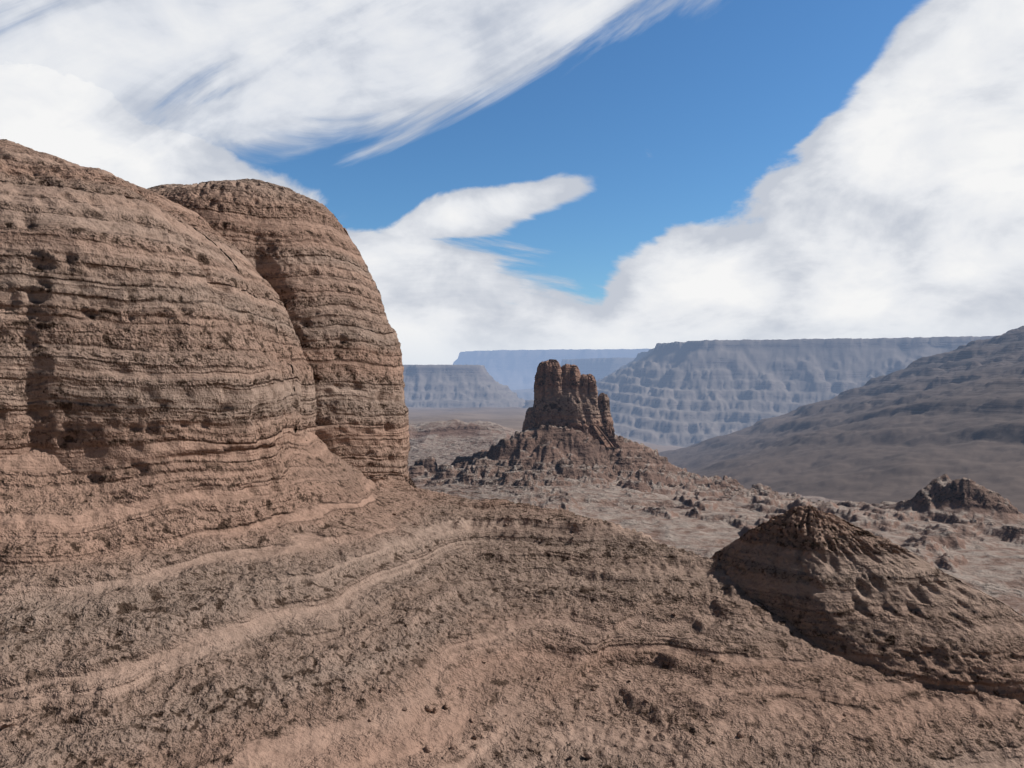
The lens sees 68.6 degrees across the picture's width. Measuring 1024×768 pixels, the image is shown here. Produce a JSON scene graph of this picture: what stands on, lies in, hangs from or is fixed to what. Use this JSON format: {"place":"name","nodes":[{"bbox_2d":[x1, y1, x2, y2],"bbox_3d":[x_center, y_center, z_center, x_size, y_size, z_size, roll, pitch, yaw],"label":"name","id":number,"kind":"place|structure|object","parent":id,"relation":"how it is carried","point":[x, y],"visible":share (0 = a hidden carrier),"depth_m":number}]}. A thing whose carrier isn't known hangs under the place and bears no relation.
{"place":"outdoors","nodes":[
{"label":"outdoors","id":0,"kind":"place"},
{"bbox_2d":[403,365,524,407],"bbox_3d":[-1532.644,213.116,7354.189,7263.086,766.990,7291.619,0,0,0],"label":"mesa","id":1,"kind":"structure","parent":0,"point":[447,386],"depth_m":6295.69},
{"bbox_2d":[0,425,1023,767],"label":"foreground rock","id":2,"kind":"object","parent":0,"point":[262,659],"visible":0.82,"depth_m":22.61},
{"bbox_2d":[0,139,316,551],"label":"dome rock","id":3,"kind":"object","parent":2,"relation":"on","point":[149,341],"visible":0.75,"depth_m":25.31},
{"bbox_2d":[147,178,415,487],"bbox_3d":[-16.127,-0.838,43.904,26.495,21.378,24.688,0,0,0],"label":"dome rock","id":4,"kind":"object","parent":2,"relation":"on","point":[301,254],"visible":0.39,"depth_m":38.65},
{"bbox_2d":[1,440,1022,767],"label":"loose stones","id":5,"kind":"object","parent":2,"relation":"on","point":[427,708],"visible":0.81,"depth_m":20.95},
{"bbox_2d":[709,504,1023,702],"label":"pinnacle rock","id":6,"kind":"object","parent":2,"relation":"on","point":[833,583],"visible":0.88,"depth_m":26.09},
{"bbox_2d":[0,0,1023,364],"label":"sky","id":7,"kind":"structure","parent":0,"point":[504,174]},
{"bbox_2d":[407,407,684,452],"bbox_3d":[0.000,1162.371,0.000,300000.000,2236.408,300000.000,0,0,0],"label":"ground","id":8,"kind":"structure","parent":0,"point":[511,417],"depth_m":3668.78},
{"bbox_2d":[453,349,649,389],"bbox_3d":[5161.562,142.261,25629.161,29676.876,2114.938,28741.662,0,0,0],"label":"mesa","id":9,"kind":"structure","parent":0,"point":[514,369],"depth_m":19416.65},
{"bbox_2d":[511,357,634,399],"bbox_3d":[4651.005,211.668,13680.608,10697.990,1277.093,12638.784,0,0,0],"label":"mesa","id":10,"kind":"structure","parent":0,"point":[598,368],"depth_m":11960.29},
{"bbox_2d":[407,419,1023,615],"bbox_3d":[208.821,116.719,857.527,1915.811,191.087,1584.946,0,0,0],"label":"terrain","id":11,"kind":"structure","parent":0,"point":[969,532],"depth_m":285.64},
{"bbox_2d":[522,359,619,447],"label":"butte","id":12,"kind":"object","parent":11,"relation":"on","point":[567,396],"depth_m":394.21},
{"bbox_2d":[525,336,994,447],"bbox_3d":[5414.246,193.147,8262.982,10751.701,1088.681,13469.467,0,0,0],"label":"mesa","id":13,"kind":"structure","parent":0,"point":[683,394],"depth_m":5422.92},
{"bbox_2d":[658,326,1023,513],"bbox_3d":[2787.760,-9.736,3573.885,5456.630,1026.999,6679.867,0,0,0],"label":"mountain slope","id":14,"kind":"structure","parent":0,"point":[912,429],"depth_m":1369.07}
]}

